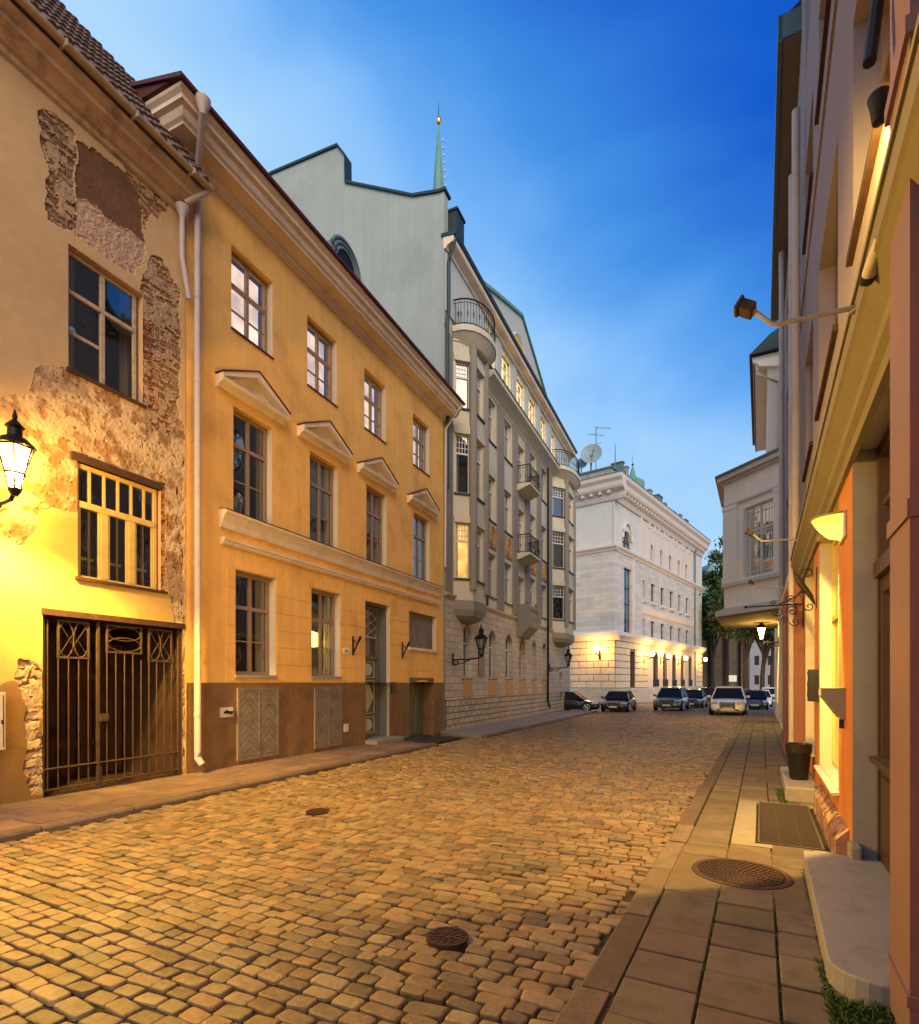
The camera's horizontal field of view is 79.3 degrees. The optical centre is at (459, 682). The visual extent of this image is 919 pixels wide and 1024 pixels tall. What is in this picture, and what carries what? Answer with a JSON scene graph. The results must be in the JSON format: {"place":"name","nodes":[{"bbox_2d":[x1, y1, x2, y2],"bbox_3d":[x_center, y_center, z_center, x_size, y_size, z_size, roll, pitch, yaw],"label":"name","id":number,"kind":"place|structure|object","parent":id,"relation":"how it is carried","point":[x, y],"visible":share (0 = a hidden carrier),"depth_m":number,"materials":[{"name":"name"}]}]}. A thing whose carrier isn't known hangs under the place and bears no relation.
{"place":"outdoors","nodes":[
{"label":"outdoors","id":0,"kind":"place"},
{"bbox_2d":[0,741,427,831],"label":"pavement","id":1,"kind":"structure","parent":0,"point":[33,812],"depth_m":9.08,"materials":[{"name":"stone"}]},
{"bbox_2d":[118,735,462,785],"bbox_3d":[-5.559,1.734,7.953,2.000,0.182,24.000,0,0,24],"label":"pavement bed","id":2,"kind":"object","parent":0,"point":[425,739],"visible":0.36,"depth_m":18.02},
{"bbox_2d":[0,717,732,1023],"bbox_3d":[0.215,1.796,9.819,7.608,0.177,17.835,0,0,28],"label":"road","id":3,"kind":"structure","parent":0,"point":[422,786],"depth_m":4.69,"materials":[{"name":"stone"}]},
{"bbox_2d":[0,743,436,842],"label":"kerb","id":4,"kind":"structure","parent":3,"relation":"on","point":[21,832],"depth_m":8.18,"materials":[{"name":"stone"}]},
{"bbox_2d":[305,808,328,815],"bbox_3d":[-1.950,1.789,7.620,0.320,0.068,0.320,0,0,0],"label":"manhole cover","id":5,"kind":"object","parent":3,"relation":"on","point":[315,811],"visible":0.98,"depth_m":7.56,"materials":[{"name":"metal"}]},
{"bbox_2d":[426,926,468,950],"bbox_3d":[-0.083,1.754,3.780,0.290,0.068,0.290,0,0,0],"label":"manhole cover","id":6,"kind":"object","parent":3,"relation":"on","point":[451,938],"visible":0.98,"depth_m":3.74,"materials":[{"name":"metal"}]},
{"bbox_2d":[483,711,596,737],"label":"kerb","id":7,"kind":"structure","parent":3,"relation":"on","point":[524,727],"depth_m":23.46,"materials":[{"name":"stone"}]},
{"bbox_2d":[553,714,747,1023],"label":"kerb","id":8,"kind":"structure","parent":3,"relation":"on","point":[587,1000],"depth_m":3.85,"materials":[{"name":"stone"}]},
{"bbox_2d":[60,0,799,569],"label":"sky","id":9,"kind":"structure","parent":0,"point":[609,165],"materials":[{"name":"blue"}]},
{"bbox_2d":[440,710,590,737],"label":"pavement","id":10,"kind":"structure","parent":0,"point":[478,731],"depth_m":24.02,"materials":[{"name":"stone"}]},
{"bbox_2d":[431,702,773,746],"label":"road","id":11,"kind":"structure","parent":0,"point":[643,724],"depth_m":21.52,"materials":[{"name":"stone"}]},
{"bbox_2d":[564,691,600,710],"bbox_3d":[7.749,1.309,39.353,4.345,1.432,2.146,0,0,19],"label":"parked car","id":12,"kind":"object","parent":11,"relation":"on","point":[574,700],"visible":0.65,"depth_m":38.38,"materials":[{"name":"black paint"}]},
{"bbox_2d":[601,690,636,711],"bbox_3d":[11.443,1.294,39.746,2.185,1.462,4.645,0,0,26],"label":"parked car","id":13,"kind":"object","parent":11,"relation":"on","point":[620,700],"visible":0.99,"depth_m":38.58,"materials":[{"name":"blue paint"}]},
{"bbox_2d":[653,687,689,710],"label":"parked car","id":14,"kind":"object","parent":11,"relation":"on","point":[672,697],"visible":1,"depth_m":40.33,"materials":[{"name":"grey paint"}]},
{"bbox_2d":[685,689,708,707],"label":"parked car","id":15,"kind":"object","parent":11,"relation":"on","point":[697,697],"visible":0.55,"depth_m":45.84,"materials":[{"name":"blue paint"}]},
{"bbox_2d":[699,687,714,702],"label":"parked car","id":16,"kind":"object","parent":11,"relation":"on","point":[709,690],"visible":0.06,"depth_m":53.21,"materials":[{"name":"black paint"}]},
{"bbox_2d":[707,686,749,714],"bbox_3d":[17.194,1.099,35.389,2.388,1.792,5.045,0,0,28],"label":"parked car","id":17,"kind":"object","parent":11,"relation":"on","point":[728,699],"visible":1,"depth_m":33.90,"materials":[{"name":"white paint"}]},
{"bbox_2d":[745,690,770,709],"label":"parked car","id":18,"kind":"object","parent":11,"relation":"on","point":[757,699],"visible":0.62,"depth_m":42.21,"materials":[{"name":"blue paint"}]},
{"bbox_2d":[596,715,829,1023],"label":"pavement joints","id":19,"kind":"object","parent":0,"point":[605,1010],"visible":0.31,"depth_m":3.86,"materials":[{"name":"grey concrete"}]},
{"bbox_2d":[602,714,890,1023],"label":"pavement","id":20,"kind":"structure","parent":0,"point":[660,983],"depth_m":3.54,"materials":[{"name":"stone"}]},
{"bbox_2d":[664,843,809,911],"bbox_3d":[2.551,1.693,4.924,1.185,0.012,1.700,0,0,29],"label":"manhole surround","id":21,"kind":"object","parent":20,"relation":"on","point":[682,870],"visible":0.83,"depth_m":4.92,"materials":[{"name":"concrete"}]},
{"bbox_2d":[692,858,792,889],"bbox_3d":[2.496,1.715,4.924,0.800,0.068,0.800,0,0,0],"label":"manhole cover","id":22,"kind":"object","parent":21,"relation":"on","point":[738,873],"visible":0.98,"depth_m":4.88,"materials":[{"name":"metal"}]},
{"bbox_2d":[755,768,778,782],"bbox_3d":[5.710,1.760,10.320,0.360,0.088,1.600,0,0,29],"label":"grating","id":23,"kind":"object","parent":20,"relation":"on","point":[766,775],"visible":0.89,"depth_m":10.27,"materials":[{"name":"metal"}]},
{"bbox_2d":[731,799,831,853],"bbox_3d":[3.949,1.762,6.748,1.060,0.138,2.620,0,0,29],"label":"grating surround","id":24,"kind":"object","parent":20,"relation":"on","point":[744,831],"visible":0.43,"depth_m":6.60,"materials":[{"name":"concrete"}]},
{"bbox_2d":[757,801,824,850],"bbox_3d":[3.965,1.730,6.734,0.600,0.088,2.270,0,0,29],"label":"grating","id":25,"kind":"object","parent":20,"relation":"on","point":[787,825],"visible":0.94,"depth_m":6.50,"materials":[{"name":"metal"}]},
{"bbox_2d":[693,787,895,1023],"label":"grass","id":26,"kind":"structure","parent":20,"relation":"on","point":[861,1014],"depth_m":2.83,"materials":[{"name":"green plant"}]},
{"bbox_2d":[780,766,817,802],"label":"step block","id":27,"kind":"structure","parent":20,"relation":"on","point":[798,791],"depth_m":8.05,"materials":[{"name":"stone"}]},
{"bbox_2d":[785,742,812,780],"bbox_3d":[5.300,1.230,8.666,0.370,0.560,0.370,0,0,0],"label":"planter","id":28,"kind":"object","parent":27,"relation":"on","point":[798,756],"visible":1,"depth_m":8.55,"materials":[{"name":"brown plastic"}]},
{"bbox_2d":[803,851,889,1008],"bbox_3d":[2.872,1.673,3.867,0.700,0.255,2.490,0,0,29],"label":"doorstep","id":29,"kind":"object","parent":20,"relation":"on","point":[849,900],"visible":0.51,"depth_m":3.60,"materials":[{"name":"stone"}]},
{"bbox_3d":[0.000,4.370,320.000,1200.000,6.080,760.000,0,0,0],"label":"ground","id":30,"kind":"structure","parent":0,"visible":0},
{"bbox_2d":[0,0,213,804],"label":"derelict house","id":31,"kind":"structure","parent":30,"relation":"on","point":[100,166],"depth_m":9.09,"materials":[{"name":"paint"}]},
{"bbox_2d":[0,692,5,749],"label":"meter cabinet","id":32,"kind":"object","parent":31,"relation":"attached to","point":[2,720],"visible":1,"depth_m":7.64,"materials":[{"name":"white metal"}]},
{"bbox_2d":[0,409,37,507],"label":"wall lantern","id":33,"kind":"object","parent":31,"relation":"attached to","point":[14,441],"depth_m":7.17,"materials":[{"name":"metal"}]},
{"bbox_2d":[66,249,146,408],"bbox_3d":[-6.076,-5.797,9.280,0.685,1.956,1.325,0,0,24],"label":"window","id":34,"kind":"structure","parent":31,"relation":"in","point":[101,312],"depth_m":9.51,"materials":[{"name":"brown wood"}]},
{"bbox_2d":[74,462,167,593],"bbox_3d":[-5.958,-2.571,9.490,0.670,2.021,1.666,0,0,24],"label":"window","id":35,"kind":"structure","parent":31,"relation":"in","point":[117,522],"depth_m":9.57,"materials":[{"name":"yellow wood"}]},
{"bbox_2d":[78,70,465,773],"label":"yellow house","id":36,"kind":"structure","parent":30,"relation":"on","point":[322,398],"depth_m":13.22,"materials":[{"name":"paint"}]},
{"bbox_2d":[233,411,265,521],"bbox_3d":[-4.882,-4.665,12.263,0.562,2.210,1.105,0,0,24],"label":"window","id":37,"kind":"structure","parent":36,"relation":"in","point":[249,439],"depth_m":12.61,"materials":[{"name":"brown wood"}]},
{"bbox_2d":[231,252,273,359],"bbox_3d":[-4.669,-8.238,12.162,0.435,1.745,1.247,0,0,24],"label":"window","id":38,"kind":"structure","parent":36,"relation":"in","point":[248,291],"depth_m":12.31,"materials":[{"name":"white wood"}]},
{"bbox_2d":[235,572,277,677],"bbox_3d":[-4.770,-1.235,12.311,0.770,2.270,1.239,0,0,24],"label":"window","id":39,"kind":"structure","parent":36,"relation":"in","point":[252,592],"depth_m":12.68,"materials":[{"name":"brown wood"}]},
{"bbox_2d":[237,687,278,761],"bbox_3d":[-4.410,0.882,12.190,0.046,1.544,1.226,0,0,24],"label":"cellar door","id":40,"kind":"structure","parent":36,"relation":"in","point":[257,708],"depth_m":12.13,"materials":[{"name":"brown wood"}]},
{"bbox_2d":[310,456,332,545],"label":"window","id":41,"kind":"structure","parent":36,"relation":"in","point":[321,475],"depth_m":14.89,"materials":[{"name":"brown wood"}]},
{"bbox_2d":[307,321,337,407],"bbox_3d":[-3.695,-8.238,14.372,0.435,1.745,1.244,0,0,24],"label":"window","id":42,"kind":"structure","parent":36,"relation":"in","point":[319,350],"depth_m":14.58,"materials":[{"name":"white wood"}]},
{"bbox_2d":[311,590,341,678],"bbox_3d":[-3.775,-1.235,14.567,0.770,2.270,1.245,0,0,24],"label":"window","id":43,"kind":"structure","parent":36,"relation":"in","point":[322,603],"depth_m":14.95,"materials":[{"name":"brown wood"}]},
{"bbox_2d":[314,687,341,748],"bbox_3d":[-3.414,0.891,14.460,0.046,1.562,1.141,0,0,24],"label":"cellar door","id":44,"kind":"structure","parent":36,"relation":"in","point":[327,700],"depth_m":14.39,"materials":[{"name":"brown wood"}]},
{"bbox_2d":[365,606,378,736],"bbox_3d":[-2.812,-0.331,16.852,0.130,3.979,1.225,0,0,24],"label":"door","id":45,"kind":"structure","parent":36,"relation":"in","point":[371,662],"depth_m":17.18,"materials":[{"name":"grey paint"}]},
{"bbox_2d":[366,488,381,563],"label":"window","id":46,"kind":"structure","parent":36,"relation":"in","point":[373,500],"depth_m":17.17,"materials":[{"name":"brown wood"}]},
{"bbox_2d":[364,373,386,443],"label":"window","id":47,"kind":"structure","parent":36,"relation":"in","point":[372,392],"depth_m":16.93,"materials":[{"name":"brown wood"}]},
{"bbox_2d":[410,682,422,734],"bbox_3d":[-1.739,0.874,19.510,0.070,2.248,1.823,0,0,24],"label":"door","id":48,"kind":"structure","parent":36,"relation":"in","point":[416,697],"depth_m":19.87,"materials":[{"name":"grey paint"}]},
{"bbox_2d":[414,516,425,580],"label":"window","id":49,"kind":"structure","parent":36,"relation":"in","point":[419,525],"depth_m":19.86,"materials":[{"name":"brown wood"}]},
{"bbox_2d":[413,418,429,476],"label":"window","id":50,"kind":"structure","parent":36,"relation":"in","point":[418,430],"depth_m":19.67,"materials":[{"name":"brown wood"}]},
{"bbox_2d":[409,612,437,652],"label":"window","id":51,"kind":"structure","parent":36,"relation":"in","point":[420,627],"depth_m":19.52,"materials":[{"name":"brown wood"}]},
{"bbox_2d":[259,143,580,729],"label":"grey building","id":52,"kind":"structure","parent":30,"relation":"on","point":[509,569],"depth_m":23.42,"materials":[{"name":"paint"}]},
{"bbox_2d":[453,514,469,579],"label":"window","id":53,"kind":"structure","parent":52,"relation":"in","point":[463,529],"depth_m":22.17,"materials":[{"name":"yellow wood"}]},
{"bbox_2d":[453,425,469,495],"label":"window","id":54,"kind":"structure","parent":52,"relation":"in","point":[463,442],"depth_m":22.24,"materials":[{"name":"black wood"}]},
{"bbox_2d":[453,352,469,410],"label":"window","id":55,"kind":"structure","parent":52,"relation":"in","point":[463,377],"depth_m":22.03,"materials":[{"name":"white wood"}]},
{"bbox_2d":[462,626,472,679],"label":"window","id":56,"kind":"structure","parent":52,"relation":"in","point":[464,632],"depth_m":23.40,"materials":[{"name":"white wood"}]},
{"bbox_2d":[452,624,487,664],"bbox_3d":[0.399,-1.447,21.163,1.450,1.562,0.525,0,0,24],"label":"wall lantern","id":57,"kind":"object","parent":52,"relation":"attached to","point":[482,636],"depth_m":20.97,"materials":[{"name":"metal"}]},
{"bbox_2d":[477,519,484,584],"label":"window","id":58,"kind":"structure","parent":52,"relation":"in","point":[481,525],"depth_m":22.97,"materials":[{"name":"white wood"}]},
{"bbox_2d":[477,431,484,504],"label":"window","id":59,"kind":"structure","parent":52,"relation":"in","point":[479,437],"depth_m":22.97,"materials":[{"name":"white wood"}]},
{"bbox_2d":[477,360,484,423],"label":"window","id":60,"kind":"structure","parent":52,"relation":"in","point":[479,367],"depth_m":22.97,"materials":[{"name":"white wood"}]},
{"bbox_2d":[488,634,496,679],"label":"window","id":61,"kind":"structure","parent":52,"relation":"in","point":[490,638],"depth_m":26.19,"materials":[{"name":"white wood"}]},
{"bbox_2d":[489,403,496,448],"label":"window","id":62,"kind":"structure","parent":52,"relation":"in","point":[490,407],"depth_m":26.19,"materials":[{"name":"white wood"}]},
{"bbox_2d":[489,478,496,525],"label":"window","id":63,"kind":"structure","parent":52,"relation":"in","point":[490,481],"depth_m":26.19,"materials":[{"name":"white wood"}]},
{"bbox_2d":[489,555,496,599],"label":"window","id":64,"kind":"structure","parent":52,"relation":"in","point":[490,557],"depth_m":26.25,"materials":[{"name":"white wood"}]},
{"bbox_2d":[502,357,507,385],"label":"window","id":65,"kind":"structure","parent":52,"relation":"in","point":[504,366],"depth_m":28.26,"materials":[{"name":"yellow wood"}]},
{"bbox_2d":[505,424,512,466],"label":"window","id":66,"kind":"structure","parent":52,"relation":"in","point":[506,428],"depth_m":28.35,"materials":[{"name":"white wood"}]},
{"bbox_2d":[505,493,512,537],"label":"window","id":67,"kind":"structure","parent":52,"relation":"in","point":[506,496],"depth_m":28.35,"materials":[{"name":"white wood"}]},
{"bbox_2d":[505,565,512,605],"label":"window","id":68,"kind":"structure","parent":52,"relation":"in","point":[506,567],"depth_m":28.37,"materials":[{"name":"white wood"}]},
{"bbox_2d":[505,638,512,679],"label":"window","id":69,"kind":"structure","parent":52,"relation":"in","point":[506,643],"depth_m":28.40,"materials":[{"name":"white wood"}]},
{"bbox_2d":[518,512,520,552],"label":"window","id":70,"kind":"structure","parent":52,"relation":"in","point":[519,514],"depth_m":30.39,"materials":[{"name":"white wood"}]},
{"bbox_2d":[517,381,521,407],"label":"window","id":71,"kind":"structure","parent":52,"relation":"in","point":[519,390],"depth_m":30.41,"materials":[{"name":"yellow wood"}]},
{"bbox_2d":[519,643,525,679],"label":"window","id":72,"kind":"structure","parent":52,"relation":"in","point":[520,646],"depth_m":30.48,"materials":[{"name":"white wood"}]},
{"bbox_2d":[552,580,564,620],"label":"window","id":73,"kind":"structure","parent":52,"relation":"in","point":[558,596],"depth_m":36.39,"materials":[{"name":"white wood"}]},
{"bbox_2d":[552,526,564,568],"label":"window","id":74,"kind":"structure","parent":52,"relation":"in","point":[558,539],"depth_m":36.39,"materials":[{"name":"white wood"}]},
{"bbox_2d":[552,482,564,517],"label":"window","id":75,"kind":"structure","parent":52,"relation":"in","point":[558,496],"depth_m":36.35,"materials":[{"name":"white wood"}]},
{"bbox_2d":[549,647,571,671],"bbox_3d":[6.329,-1.469,34.616,1.450,1.562,0.525,0,0,24],"label":"wall lantern","id":76,"kind":"object","parent":52,"relation":"attached to","point":[568,653],"depth_m":34.42,"materials":[{"name":"metal"}]},
{"bbox_2d":[569,584,573,623],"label":"window","id":77,"kind":"structure","parent":52,"relation":"in","point":[571,587],"depth_m":37.75,"materials":[{"name":"white wood"}]},
{"bbox_2d":[569,531,573,574],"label":"window","id":78,"kind":"structure","parent":52,"relation":"in","point":[570,534],"depth_m":37.75,"materials":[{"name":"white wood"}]},
{"bbox_2d":[569,488,573,526],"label":"window","id":79,"kind":"structure","parent":52,"relation":"in","point":[570,492],"depth_m":37.75,"materials":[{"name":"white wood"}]},
{"bbox_2d":[433,102,445,188],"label":"church spire","id":80,"kind":"structure","parent":30,"relation":"on","point":[438,181],"depth_m":117.39,"materials":[{"name":"green metal"}]},
{"bbox_2d":[629,463,644,487],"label":"church spire","id":81,"kind":"structure","parent":30,"relation":"on","point":[632,475],"depth_m":138.38,"materials":[{"name":"green metal"}]},
{"bbox_2d":[570,461,710,702],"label":"stone office","id":82,"kind":"structure","parent":30,"relation":"on","point":[640,550],"depth_m":59.95,"materials":[{"name":"stone"}]},
{"bbox_2d":[581,444,601,470],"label":"satellite dish","id":83,"kind":"object","parent":82,"relation":"on","point":[591,453],"visible":1,"depth_m":58.05,"materials":[{"name":"white metal"}]},
{"bbox_2d":[624,569,628,632],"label":"window","id":84,"kind":"structure","parent":82,"relation":"in","point":[626,572],"depth_m":59.98,"materials":[{"name":"grey glass"}]},
{"bbox_2d":[653,655,658,686],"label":"window","id":85,"kind":"structure","parent":82,"relation":"in","point":[655,681],"depth_m":66.11,"materials":[{"name":"grey glass"}]},
{"bbox_2d":[702,592,719,687],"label":"tree","id":86,"kind":"object","parent":30,"relation":"on","point":[709,639],"visible":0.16,"depth_m":97.70,"materials":[{"name":"green plant"}]},
{"bbox_2d":[702,536,729,685],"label":"tree","id":87,"kind":"object","parent":30,"relation":"on","point":[708,578],"visible":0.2,"depth_m":91.67,"materials":[{"name":"green plant"}]},
{"bbox_2d":[702,563,749,688],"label":"stone church","id":88,"kind":"structure","parent":30,"relation":"on","point":[735,659],"depth_m":104.00,"materials":[{"name":"grey stone"}]},
{"bbox_2d":[699,576,753,688],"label":"tree","id":89,"kind":"object","parent":30,"relation":"on","point":[720,629],"visible":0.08,"depth_m":79.67,"materials":[{"name":"green plant"}]},
{"bbox_2d":[715,328,782,729],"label":"oriel house","id":90,"kind":"structure","parent":30,"relation":"on","point":[748,492],"depth_m":23.59,"materials":[{"name":"grey paint"}]},
{"bbox_2d":[743,499,772,576],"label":"window","id":91,"kind":"structure","parent":90,"relation":"in","point":[759,518],"depth_m":23.23,"materials":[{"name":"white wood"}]},
{"bbox_2d":[756,622,778,646],"bbox_3d":[14.554,-2.412,26.224,0.972,1.438,0.483,0,0,29],"label":"wall lantern","id":92,"kind":"object","parent":90,"relation":"attached to","point":[761,625],"depth_m":26.21,"materials":[{"name":"glass"}]},
{"bbox_2d":[726,628,773,688],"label":"tree","id":93,"kind":"object","parent":30,"relation":"on","point":[768,634],"visible":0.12,"depth_m":65.82,"materials":[{"name":"green plant"}]},
{"bbox_2d":[750,638,770,689],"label":"pale house","id":94,"kind":"structure","parent":30,"relation":"on","point":[755,659],"depth_m":120.00,"materials":[{"name":"paint"}]},
{"bbox_2d":[762,635,773,686],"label":"tree","id":95,"kind":"object","parent":30,"relation":"on","point":[772,668],"depth_m":81.78,"materials":[{"name":"plant"}]},
{"bbox_2d":[771,0,803,753],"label":"pilaster house","id":96,"kind":"structure","parent":30,"relation":"on","point":[791,678],"depth_m":13.43,"materials":[{"name":"beige paint"}]},
{"bbox_2d":[790,0,918,1023],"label":"corner house","id":97,"kind":"structure","parent":30,"relation":"on","point":[855,377],"depth_m":4.91,"materials":[{"name":"orange paint"}]},
{"bbox_2d":[745,528,796,541],"bbox_3d":[5.267,-2.496,9.367,0.802,0.292,0.120,0,0,29],"label":"floodlight","id":98,"kind":"object","parent":97,"relation":"attached to","point":[749,532],"visible":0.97,"depth_m":9.42,"materials":[{"name":"paint"}]},
{"bbox_2d":[744,590,803,627],"bbox_3d":[6.107,-1.425,10.788,1.017,0.750,0.070,0,0,29],"label":"sign bracket","id":99,"kind":"object","parent":97,"relation":"attached to","point":[780,604],"visible":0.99,"depth_m":10.65,"materials":[{"name":"metal"}]},
{"bbox_2d":[734,295,855,326],"bbox_3d":[2.219,-2.496,3.677,0.719,0.292,0.120,0,0,29],"label":"floodlight","id":100,"kind":"object","parent":97,"relation":"attached to","point":[745,308],"visible":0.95,"depth_m":3.74,"materials":[{"name":"paint"}]},
{"bbox_2d":[793,567,816,610],"bbox_3d":[5.140,-1.382,8.240,0.324,0.637,0.090,0,0,29],"label":"scroll bracket","id":101,"kind":"object","parent":97,"relation":"attached to","point":[801,584],"visible":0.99,"depth_m":8.22,"materials":[{"name":"metal"}]},
{"bbox_2d":[807,669,818,701],"bbox_3d":[5.109,0.040,8.018,0.137,0.460,0.220,0,0,29],"label":"letter box","id":102,"kind":"object","parent":97,"relation":"attached to","point":[812,685],"visible":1,"depth_m":7.92,"materials":[{"name":"brown metal"}]},
{"bbox_2d":[813,533,838,795],"bbox_3d":[4.813,-0.370,6.688,0.765,3.140,2.240,0,0,29],"label":"window","id":103,"kind":"structure","parent":97,"relation":"in","point":[831,770],"depth_m":7.50,"materials":[{"name":"yellow wood"}]},
{"bbox_2d":[810,510,846,545],"bbox_3d":[3.698,-1.536,5.587,0.292,0.261,0.449,0,0,29],"label":"wall sconce","id":104,"kind":"object","parent":97,"relation":"attached to","point":[842,528],"depth_m":5.47,"materials":[{"name":"yellow metal"}]},
{"bbox_2d":[819,687,845,728],"bbox_3d":[3.746,0.250,5.583,0.204,0.400,0.300,0,0,29],"label":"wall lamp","id":105,"kind":"object","parent":97,"relation":"attached to","point":[834,699],"visible":1,"depth_m":5.44,"materials":[{"name":"metal"}]},
{"bbox_2d":[835,257,837,323],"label":"window","id":106,"kind":"structure","parent":97,"relation":"in","point":[836,318],"depth_m":7.78,"materials":[{"name":"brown wood"}]},
{"bbox_2d":[858,237,876,286],"bbox_3d":[2.317,-2.293,2.983,0.221,0.142,0.263,0,0,19],"label":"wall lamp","id":107,"kind":"object","parent":97,"relation":"attached to","point":[867,276],"visible":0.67,"depth_m":3.04,"materials":[{"name":"white metal"}]},
{"bbox_2d":[867,85,889,127],"bbox_3d":[2.477,-3.345,3.223,0.178,0.170,0.120,0,0,29],"label":"wall spotlight","id":108,"kind":"object","parent":97,"relation":"attached to","point":[876,101],"depth_m":3.21,"materials":[{"name":"metal"}]},
{"bbox_2d":[869,424,889,873],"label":"door","id":109,"kind":"structure","parent":97,"relation":"in","point":[881,568],"depth_m":4.70,"materials":[{"name":"brown wood"}]},
{"bbox_2d":[881,0,889,81],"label":"window","id":110,"kind":"structure","parent":97,"relation":"in","point":[885,27],"depth_m":4.80,"materials":[{"name":"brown wood"}]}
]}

